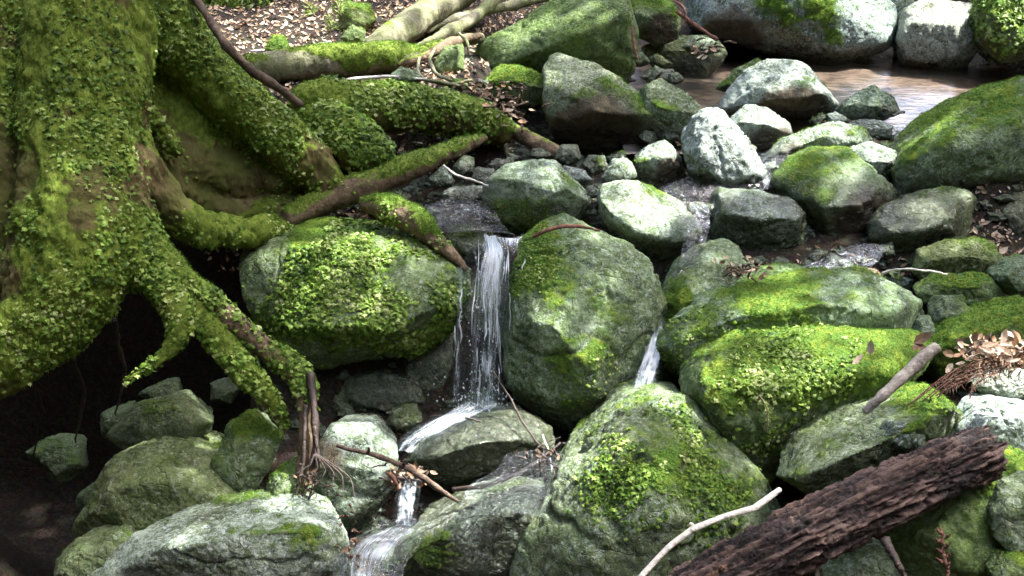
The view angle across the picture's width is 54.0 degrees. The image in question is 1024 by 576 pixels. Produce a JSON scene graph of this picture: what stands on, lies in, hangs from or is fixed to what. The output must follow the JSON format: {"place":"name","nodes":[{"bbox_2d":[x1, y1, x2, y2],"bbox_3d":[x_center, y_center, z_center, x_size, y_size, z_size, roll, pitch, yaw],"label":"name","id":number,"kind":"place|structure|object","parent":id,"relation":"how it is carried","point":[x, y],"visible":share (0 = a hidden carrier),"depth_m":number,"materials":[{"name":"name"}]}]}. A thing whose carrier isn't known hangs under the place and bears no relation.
{"place":"outdoors","nodes":[
{"label":"outdoors","id":0,"kind":"place"},
{"bbox_2d":[351,527,411,575],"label":"stream","id":1,"kind":"structure","parent":0,"point":[379,551],"depth_m":2.73,"materials":[{"name":"liquid"}]},
{"bbox_2d":[398,483,414,525],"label":"stream","id":2,"kind":"structure","parent":0,"point":[406,499],"depth_m":2.90,"materials":[{"name":"liquid"}]},
{"bbox_2d":[371,460,437,488],"bbox_3d":[-0.321,0.544,2.956,0.189,0.184,0.219,-9,27,-19],"label":"debris clump","id":3,"kind":"object","parent":2,"relation":"on","point":[408,474],"visible":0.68,"depth_m":2.92,"materials":[{"name":"brown plant"}]},
{"bbox_2d":[421,199,511,233],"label":"stream","id":4,"kind":"structure","parent":0,"point":[466,219],"depth_m":3.73,"materials":[{"name":"liquid"}]},
{"bbox_2d":[442,185,482,204],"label":"stone","id":5,"kind":"object","parent":4,"relation":"on","point":[472,193],"visible":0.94,"depth_m":3.89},
{"bbox_2d":[480,234,521,410],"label":"waterfall","id":6,"kind":"structure","parent":0,"point":[493,247],"depth_m":3.44,"materials":[{"name":"liquid"}]},
{"bbox_2d":[0,0,1023,575],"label":"ground","id":7,"kind":"structure","parent":0,"point":[38,512],"depth_m":4.39,"materials":[{"name":"soil"}]},
{"bbox_2d":[25,433,88,484],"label":"rock","id":8,"kind":"object","parent":7,"relation":"on","point":[60,458],"visible":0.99,"depth_m":3.90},
{"bbox_2d":[100,400,136,441],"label":"rock","id":9,"kind":"object","parent":7,"relation":"on","point":[109,419],"visible":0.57,"depth_m":3.93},
{"bbox_2d":[71,430,258,536],"bbox_3d":[-1.123,0.648,3.366,0.603,0.364,0.518,0,25,0],"label":"boulder","id":10,"kind":"object","parent":7,"relation":"on","point":[142,485],"visible":0.59,"depth_m":3.16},
{"bbox_2d":[105,389,213,449],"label":"rock","id":11,"kind":"object","parent":10,"relation":"on","point":[185,413],"visible":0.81,"depth_m":3.42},
{"bbox_2d":[138,377,182,398],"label":"stone","id":12,"kind":"object","parent":11,"relation":"on","point":[167,386],"visible":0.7,"depth_m":3.63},
{"bbox_2d":[87,488,350,575],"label":"boulder","id":13,"kind":"object","parent":7,"relation":"on","point":[260,532],"visible":0.96,"depth_m":2.82,"materials":[{"name":"stone"}]},
{"bbox_2d":[294,460,343,499],"bbox_3d":[-0.576,0.593,2.955,0.124,0.186,0.217,-9,27,-19],"label":"debris clump","id":14,"kind":"object","parent":13,"relation":"on","point":[311,478],"visible":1,"depth_m":2.94,"materials":[{"name":"brown plant"}]},
{"bbox_2d":[210,377,240,403],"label":"stone","id":15,"kind":"object","parent":7,"relation":"on","point":[224,390],"visible":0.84,"depth_m":3.68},
{"bbox_2d":[202,0,271,8],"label":"mossy boulder","id":16,"kind":"object","parent":7,"relation":"on","point":[251,4],"visible":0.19,"depth_m":5.70,"materials":[{"name":"green plant"}]},
{"bbox_2d":[210,408,283,491],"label":"rock","id":17,"kind":"object","parent":7,"relation":"on","point":[243,458],"visible":0.9,"depth_m":3.22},
{"bbox_2d":[0,0,517,498],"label":"tree","id":18,"kind":"object","parent":7,"relation":"on","point":[132,132],"visible":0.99,"depth_m":3.10,"materials":[{"name":"green plant"}]},
{"bbox_2d":[192,0,303,108],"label":"stick","id":19,"kind":"object","parent":18,"relation":"on","point":[233,53],"visible":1,"depth_m":3.36,"materials":[{"name":"wood"}]},
{"bbox_2d":[266,454,315,496],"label":"rock","id":20,"kind":"object","parent":7,"relation":"on","point":[283,479],"visible":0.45,"depth_m":3.13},
{"bbox_2d":[340,24,365,42],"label":"mossy rock","id":21,"kind":"object","parent":7,"relation":"on","point":[352,33],"visible":0.83,"depth_m":5.03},
{"bbox_2d":[238,214,473,369],"bbox_3d":[-0.555,-0.002,3.700,0.839,0.492,0.752,0,25,0],"label":"mossy boulder","id":22,"kind":"object","parent":7,"relation":"on","point":[326,292],"visible":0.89,"depth_m":3.45,"materials":[{"name":"green stone"}]},
{"bbox_2d":[314,413,398,531],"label":"boulder","id":23,"kind":"object","parent":7,"relation":"on","point":[374,432],"visible":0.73,"depth_m":3.15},
{"bbox_2d":[242,32,484,81],"bbox_3d":[-0.681,-1.072,4.661,1.311,0.183,0.278,-11,27,-23],"label":"tree root","id":24,"kind":"object","parent":7,"relation":"on","point":[315,60],"visible":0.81,"depth_m":4.54,"materials":[{"name":"green plant"}]},
{"bbox_2d":[397,32,482,65],"bbox_3d":[-0.343,-1.140,4.781,0.074,0.087,0.562,19,31,35],"label":"tree root","id":25,"kind":"object","parent":24,"relation":"attached to","point":[448,41],"visible":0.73,"depth_m":4.75,"materials":[{"name":"beige plant"}]},
{"bbox_2d":[206,0,544,173],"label":"leaf litter","id":26,"kind":"object","parent":7,"relation":"on","point":[292,8],"visible":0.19,"depth_m":5.39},
{"bbox_2d":[302,0,347,35],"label":"seedling","id":27,"kind":"object","parent":26,"relation":"on","point":[328,20],"visible":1,"depth_m":5.25,"materials":[{"name":"green plant"}]},
{"bbox_2d":[338,0,376,30],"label":"mossy rock","id":28,"kind":"object","parent":26,"relation":"on","point":[359,14],"visible":0.82,"depth_m":5.27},
{"bbox_2d":[333,368,424,413],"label":"rock","id":29,"kind":"object","parent":7,"relation":"on","point":[383,390],"visible":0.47,"depth_m":3.59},
{"bbox_2d":[387,402,422,435],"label":"rock","id":30,"kind":"object","parent":7,"relation":"on","point":[406,419],"visible":0.98,"depth_m":3.39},
{"bbox_2d":[391,66,420,82],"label":"rock","id":31,"kind":"object","parent":7,"relation":"on","point":[405,74],"visible":0.75,"depth_m":4.41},
{"bbox_2d":[364,0,476,43],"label":"fallen log","id":32,"kind":"object","parent":7,"relation":"on","point":[417,19],"visible":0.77,"depth_m":5.08,"materials":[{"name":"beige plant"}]},
{"bbox_2d":[427,0,548,32],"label":"tree root","id":33,"kind":"object","parent":32,"relation":"on","point":[511,5],"visible":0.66,"depth_m":5.50,"materials":[{"name":"beige plant"}]},
{"bbox_2d":[403,331,454,390],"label":"rock","id":34,"kind":"object","parent":7,"relation":"on","point":[429,369],"visible":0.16,"depth_m":3.62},
{"bbox_2d":[427,165,454,188],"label":"stone","id":35,"kind":"object","parent":7,"relation":"on","point":[441,177],"visible":0.98,"depth_m":3.95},
{"bbox_2d":[416,32,472,87],"bbox_3d":[-0.266,-1.018,4.503,0.322,0.160,0.436,17,30,33],"label":"root loop","id":36,"kind":"object","parent":7,"relation":"on","point":[437,74],"visible":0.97,"depth_m":4.44,"materials":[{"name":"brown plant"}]},
{"bbox_2d":[431,43,464,73],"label":"mossy rock","id":37,"kind":"object","parent":7,"relation":"on","point":[450,58],"visible":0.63,"depth_m":4.67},
{"bbox_2d":[417,0,503,43],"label":"tree root","id":38,"kind":"object","parent":7,"relation":"on","point":[465,22],"visible":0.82,"depth_m":5.17,"materials":[{"name":"beige plant"}]},
{"bbox_2d":[452,155,474,179],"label":"stone","id":39,"kind":"object","parent":7,"relation":"on","point":[464,165],"visible":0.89,"depth_m":4.01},
{"bbox_2d":[387,476,545,575],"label":"mossy rock","id":40,"kind":"object","parent":7,"relation":"on","point":[461,537],"visible":0.85,"depth_m":2.84,"materials":[{"name":"stone"}]},
{"bbox_2d":[336,444,458,502],"bbox_3d":[-0.321,0.527,2.815,0.339,0.214,0.060,0,25,0],"label":"stick","id":41,"kind":"object","parent":40,"relation":"on","point":[418,475],"visible":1,"depth_m":2.78,"materials":[{"name":"wood"}]},
{"bbox_2d":[445,222,493,262],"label":"mossy rock","id":42,"kind":"object","parent":7,"relation":"on","point":[469,245],"visible":0.83,"depth_m":3.67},
{"bbox_2d":[406,402,554,490],"bbox_3d":[-0.108,0.511,3.348,0.499,0.250,0.370,0,25,0],"label":"rock","id":43,"kind":"object","parent":7,"relation":"on","point":[463,452],"visible":0.84,"depth_m":3.21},
{"bbox_2d":[401,403,480,451],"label":"stream","id":44,"kind":"structure","parent":43,"relation":"on","point":[440,426],"depth_m":3.18,"materials":[{"name":"liquid"}]},
{"bbox_2d":[438,79,525,103],"bbox_3d":[-0.153,-0.877,4.428,0.434,0.131,0.336,0,25,0],"label":"debris clump","id":45,"kind":"object","parent":7,"relation":"on","point":[473,87],"visible":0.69,"depth_m":4.40,"materials":[{"name":"brown plant"}]},
{"bbox_2d":[457,387,509,416],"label":"rock","id":46,"kind":"object","parent":7,"relation":"on","point":[477,397],"visible":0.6,"depth_m":3.58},
{"bbox_2d":[461,233,509,337],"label":"rock","id":47,"kind":"object","parent":7,"relation":"on","point":[484,316],"visible":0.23,"depth_m":3.68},
{"bbox_2d":[484,63,542,108],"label":"mossy rock","id":48,"kind":"object","parent":7,"relation":"on","point":[530,79],"visible":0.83,"depth_m":4.69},
{"bbox_2d":[512,124,559,158],"bbox_3d":[0.082,-0.642,4.335,0.448,0.146,0.089,19,31,35],"label":"tree root","id":49,"kind":"object","parent":7,"relation":"on","point":[529,139],"visible":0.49,"depth_m":4.29,"materials":[{"name":"brown plant"}]},
{"bbox_2d":[480,159,594,233],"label":"boulder","id":50,"kind":"object","parent":7,"relation":"on","point":[519,197],"visible":0.82,"depth_m":3.79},
{"bbox_2d":[475,0,639,82],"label":"mossy boulder","id":51,"kind":"object","parent":7,"relation":"on","point":[598,32],"visible":0.67,"depth_m":4.93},
{"bbox_2d":[553,144,581,165],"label":"rock","id":52,"kind":"object","parent":7,"relation":"on","point":[568,154],"visible":0.95,"depth_m":4.18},
{"bbox_2d":[562,165,592,186],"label":"rock","id":53,"kind":"object","parent":7,"relation":"on","point":[581,177],"visible":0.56,"depth_m":4.00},
{"bbox_2d":[501,211,667,433],"bbox_3d":[0.252,0.088,3.658,0.590,0.699,0.905,0,25,0],"label":"boulder","id":54,"kind":"object","parent":7,"relation":"on","point":[585,315],"visible":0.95,"depth_m":3.35,"materials":[{"name":"green stone"}]},
{"bbox_2d":[581,153,607,177],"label":"rock","id":55,"kind":"object","parent":7,"relation":"on","point":[593,165],"visible":0.98,"depth_m":4.09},
{"bbox_2d":[541,52,660,155],"bbox_3d":[0.424,-0.875,4.685,0.595,0.441,0.691,0,25,0],"label":"boulder","id":56,"kind":"object","parent":7,"relation":"on","point":[592,108],"visible":0.88,"depth_m":4.44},
{"bbox_2d":[186,186,1023,278],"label":"dead leaves","id":57,"kind":"object","parent":7,"relation":"on","point":[996,235],"visible":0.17,"depth_m":3.85,"materials":[{"name":"brown plant"}]},
{"bbox_2d":[509,377,780,575],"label":"mossy boulder","id":58,"kind":"object","parent":7,"relation":"on","point":[646,473],"visible":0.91,"depth_m":2.74,"materials":[{"name":"green stone"}]},
{"bbox_2d":[636,333,661,386],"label":"waterfall","id":59,"kind":"structure","parent":58,"relation":"on","point":[652,354],"depth_m":3.26,"materials":[{"name":"liquid"}]},
{"bbox_2d":[597,179,706,260],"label":"boulder","id":60,"kind":"object","parent":7,"relation":"on","point":[646,219],"visible":0.92,"depth_m":3.69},
{"bbox_2d":[601,158,636,182],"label":"rock","id":61,"kind":"object","parent":60,"relation":"on","point":[621,169],"visible":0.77,"depth_m":3.98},
{"bbox_2d":[633,139,685,193],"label":"rock","id":62,"kind":"object","parent":7,"relation":"on","point":[658,164],"visible":0.92,"depth_m":4.10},
{"bbox_2d":[646,359,674,384],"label":"rock","id":63,"kind":"object","parent":7,"relation":"on","point":[662,373],"visible":0.21,"depth_m":3.45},
{"bbox_2d":[682,35,721,55],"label":"stone","id":64,"kind":"object","parent":7,"relation":"on","point":[692,41],"visible":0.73,"depth_m":5.39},
{"bbox_2d":[661,238,755,322],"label":"boulder","id":65,"kind":"object","parent":7,"relation":"on","point":[693,272],"visible":0.5,"depth_m":3.45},
{"bbox_2d":[681,107,769,198],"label":"boulder","id":66,"kind":"object","parent":7,"relation":"on","point":[718,147],"visible":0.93,"depth_m":3.99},
{"bbox_2d":[707,187,808,249],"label":"boulder","id":67,"kind":"object","parent":7,"relation":"on","point":[751,219],"visible":0.76,"depth_m":3.80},
{"bbox_2d":[655,264,924,379],"bbox_3d":[0.929,0.119,3.421,0.928,0.417,0.543,0,25,0],"label":"mossy boulder","id":68,"kind":"object","parent":7,"relation":"on","point":[856,296],"visible":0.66,"depth_m":3.21,"materials":[{"name":"green stone"}]},
{"bbox_2d":[741,261,805,279],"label":"rock","id":69,"kind":"object","parent":68,"relation":"on","point":[778,268],"visible":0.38,"depth_m":3.42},
{"bbox_2d":[713,255,772,282],"bbox_3d":[0.767,-0.050,3.324,0.186,0.166,0.301,0,25,0],"label":"debris clump","id":70,"kind":"object","parent":69,"relation":"on","point":[750,269],"visible":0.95,"depth_m":3.32,"materials":[{"name":"brown plant"}]},
{"bbox_2d":[684,0,896,65],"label":"boulder","id":71,"kind":"object","parent":7,"relation":"on","point":[839,31],"visible":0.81,"depth_m":5.83,"materials":[{"name":"stone"}]},
{"bbox_2d":[678,322,934,482],"bbox_3d":[0.912,0.307,3.183,0.802,0.460,0.659,0,25,0],"label":"mossy boulder","id":72,"kind":"object","parent":7,"relation":"on","point":[796,376],"visible":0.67,"depth_m":2.91,"materials":[{"name":"plant"}]},
{"bbox_2d":[776,381,963,493],"bbox_3d":[0.994,0.412,2.837,0.529,0.319,0.461,0,25,0],"label":"boulder","id":73,"kind":"object","parent":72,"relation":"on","point":[835,445],"visible":0.72,"depth_m":2.71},
{"bbox_2d":[862,343,940,414],"bbox_3d":[1.019,0.239,2.615,0.223,0.169,0.044,-11,27,-21],"label":"stick","id":74,"kind":"object","parent":73,"relation":"on","point":[920,359],"visible":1,"depth_m":2.59,"materials":[{"name":"wood"}]},
{"bbox_2d":[879,418,925,453],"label":"stone","id":75,"kind":"object","parent":73,"relation":"on","point":[907,443],"visible":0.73,"depth_m":2.62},
{"bbox_2d":[623,61,1019,154],"bbox_3d":[1.940,-1.038,5.375,2.880,0.031,2.120,0,25,0],"label":"pond bed","id":76,"kind":"object","parent":7,"relation":"on","point":[914,109],"visible":0.23,"depth_m":5.59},
{"bbox_2d":[640,78,700,139],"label":"rock","id":77,"kind":"object","parent":76,"relation":"on","point":[671,108],"visible":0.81,"depth_m":4.41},
{"bbox_2d":[641,34,726,76],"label":"boulder","id":78,"kind":"object","parent":76,"relation":"on","point":[678,56],"visible":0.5,"depth_m":5.68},
{"bbox_2d":[631,0,680,46],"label":"boulder","id":79,"kind":"object","parent":78,"relation":"on","point":[658,22],"visible":0.81,"depth_m":5.46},
{"bbox_2d":[729,104,791,149],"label":"rock","id":80,"kind":"object","parent":76,"relation":"on","point":[761,128],"visible":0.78,"depth_m":4.38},
{"bbox_2d":[760,121,871,163],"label":"rock","id":81,"kind":"object","parent":76,"relation":"on","point":[834,133],"visible":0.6,"depth_m":4.25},
{"bbox_2d":[769,145,897,234],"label":"mossy boulder","id":82,"kind":"object","parent":7,"relation":"on","point":[831,190],"visible":0.76,"depth_m":3.92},
{"bbox_2d":[850,140,896,180],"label":"rock","id":83,"kind":"object","parent":7,"relation":"on","point":[880,159],"visible":0.56,"depth_m":4.12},
{"bbox_2d":[864,185,976,252],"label":"boulder","id":84,"kind":"object","parent":7,"relation":"on","point":[914,221],"visible":0.59,"depth_m":3.78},
{"bbox_2d":[935,527,950,575],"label":"twig","id":85,"kind":"object","parent":7,"relation":"on","point":[942,553],"visible":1,"depth_m":2.10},
{"bbox_2d":[886,428,1023,575],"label":"mossy boulder","id":86,"kind":"object","parent":7,"relation":"on","point":[962,519],"visible":0.27,"depth_m":2.58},
{"bbox_2d":[667,424,1008,575],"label":"rotten log","id":87,"kind":"object","parent":86,"relation":"on","point":[815,530],"visible":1,"depth_m":2.44,"materials":[{"name":"brown wood"}]},
{"bbox_2d":[638,487,781,575],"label":"stick","id":88,"kind":"object","parent":87,"relation":"on","point":[691,529],"visible":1,"depth_m":2.31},
{"bbox_2d":[879,536,906,575],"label":"twig","id":89,"kind":"object","parent":87,"relation":"attached to","point":[886,542],"visible":1,"depth_m":2.30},
{"bbox_2d":[954,393,1023,451],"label":"rock","id":90,"kind":"object","parent":86,"relation":"on","point":[1002,418],"visible":0.59,"depth_m":2.73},
{"bbox_2d":[971,366,1023,399],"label":"rock","id":91,"kind":"object","parent":86,"relation":"on","point":[1011,387],"visible":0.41,"depth_m":2.85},
{"bbox_2d":[985,546,1023,575],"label":"mossy rock","id":92,"kind":"object","parent":86,"relation":"on","point":[1001,561],"visible":0.99,"depth_m":2.47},
{"bbox_2d":[986,470,1023,551],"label":"rock","id":93,"kind":"object","parent":86,"relation":"on","point":[1005,513],"visible":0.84,"depth_m":2.51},
{"bbox_2d":[887,75,1023,196],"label":"mossy boulder","id":94,"kind":"object","parent":7,"relation":"on","point":[972,138],"visible":0.86,"depth_m":3.93,"materials":[{"name":"plant"}]},
{"bbox_2d":[910,235,1002,279],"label":"mossy rock","id":95,"kind":"object","parent":7,"relation":"on","point":[961,254],"visible":0.74,"depth_m":3.57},
{"bbox_2d":[912,270,1002,305],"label":"mossy rock","id":96,"kind":"object","parent":7,"relation":"on","point":[973,286],"visible":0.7,"depth_m":3.44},
{"bbox_2d":[924,295,1023,383],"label":"mossy boulder","id":97,"kind":"object","parent":7,"relation":"on","point":[996,316],"visible":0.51,"depth_m":3.11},
{"bbox_2d":[912,315,936,335],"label":"rock","id":98,"kind":"object","parent":97,"relation":"on","point":[923,323],"visible":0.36,"depth_m":3.21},
{"bbox_2d":[927,294,970,322],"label":"mossy rock","id":99,"kind":"object","parent":97,"relation":"on","point":[941,306],"visible":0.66,"depth_m":3.26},
{"bbox_2d":[943,328,1023,373],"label":"debris clump","id":100,"kind":"object","parent":7,"relation":"on","point":[987,346],"visible":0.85,"depth_m":2.59,"materials":[{"name":"beige plant"}]},
{"bbox_2d":[906,340,1023,406],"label":"dead fern","id":101,"kind":"object","parent":100,"relation":"on","point":[1003,365],"visible":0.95,"depth_m":2.55,"materials":[{"name":"brown plant"}]},
{"bbox_2d":[1000,191,1023,235],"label":"rock","id":102,"kind":"object","parent":7,"relation":"on","point":[1012,212],"visible":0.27,"depth_m":3.84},
{"bbox_2d":[465,451,561,516],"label":"stream","id":103,"kind":"structure","parent":0,"point":[514,482],"depth_m":2.83,"materials":[{"name":"liquid"}]},
{"bbox_2d":[452,442,560,491],"bbox_3d":[-0.003,0.539,2.931,0.345,0.090,0.077,-9,27,-19],"label":"twig","id":104,"kind":"object","parent":103,"relation":"in","point":[470,487],"visible":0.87,"depth_m":2.90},
{"bbox_2d":[505,442,565,480],"bbox_3d":[0.086,0.519,2.955,0.193,0.180,0.256,15,29,29],"label":"debris clump","id":105,"kind":"object","parent":103,"relation":"on","point":[552,450],"visible":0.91,"depth_m":2.95,"materials":[{"name":"brown plant"}]},
{"bbox_2d":[481,81,550,132],"bbox_3d":[-0.048,-0.766,4.285,0.317,0.216,0.316,22,33,39],"label":"debris clump","id":106,"kind":"object","parent":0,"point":[509,111],"visible":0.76,"depth_m":4.28,"materials":[{"name":"brown plant"}]},
{"bbox_2d":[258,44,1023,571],"bbox_3d":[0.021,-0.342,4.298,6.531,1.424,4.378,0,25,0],"label":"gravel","id":107,"kind":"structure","parent":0,"point":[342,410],"depth_m":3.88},
{"bbox_2d":[54,524,137,575],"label":"rock","id":108,"kind":"object","parent":107,"relation":"on","point":[88,552],"visible":0.73,"depth_m":2.98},
{"bbox_2d":[819,537,901,575],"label":"rock","id":109,"kind":"object","parent":107,"relation":"on","point":[871,558],"visible":0.52,"depth_m":2.65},
{"bbox_2d":[985,253,1023,297],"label":"rock","id":110,"kind":"object","parent":107,"relation":"on","point":[1006,273],"visible":0.96,"depth_m":3.44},
{"bbox_2d":[657,126,898,222],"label":"stream","id":111,"kind":"structure","parent":0,"point":[729,186],"depth_m":4.01,"materials":[{"name":"liquid"}]},
{"bbox_2d":[849,119,892,140],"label":"rock","id":112,"kind":"object","parent":111,"relation":"on","point":[879,130],"visible":0.68,"depth_m":4.43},
{"bbox_2d":[638,48,1023,122],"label":"pond","id":113,"kind":"structure","parent":0,"point":[982,61],"depth_m":5.63,"materials":[{"name":"liquid"}]},
{"bbox_2d":[716,58,761,91],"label":"rock","id":114,"kind":"object","parent":113,"relation":"on","point":[726,83],"visible":0.52,"depth_m":4.99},
{"bbox_2d":[715,59,838,120],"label":"boulder","id":115,"kind":"object","parent":113,"relation":"on","point":[788,89],"visible":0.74,"depth_m":4.67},
{"bbox_2d":[835,85,899,120],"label":"rock","id":116,"kind":"object","parent":113,"relation":"on","point":[872,102],"visible":0.89,"depth_m":4.64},
{"bbox_2d":[891,0,978,69],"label":"boulder","id":117,"kind":"object","parent":113,"relation":"in","point":[931,34],"visible":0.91,"depth_m":5.71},
{"bbox_2d":[969,0,1023,64],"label":"mossy boulder","id":118,"kind":"object","parent":113,"relation":"on","point":[997,27],"visible":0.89,"depth_m":5.47,"materials":[{"name":"plant"}]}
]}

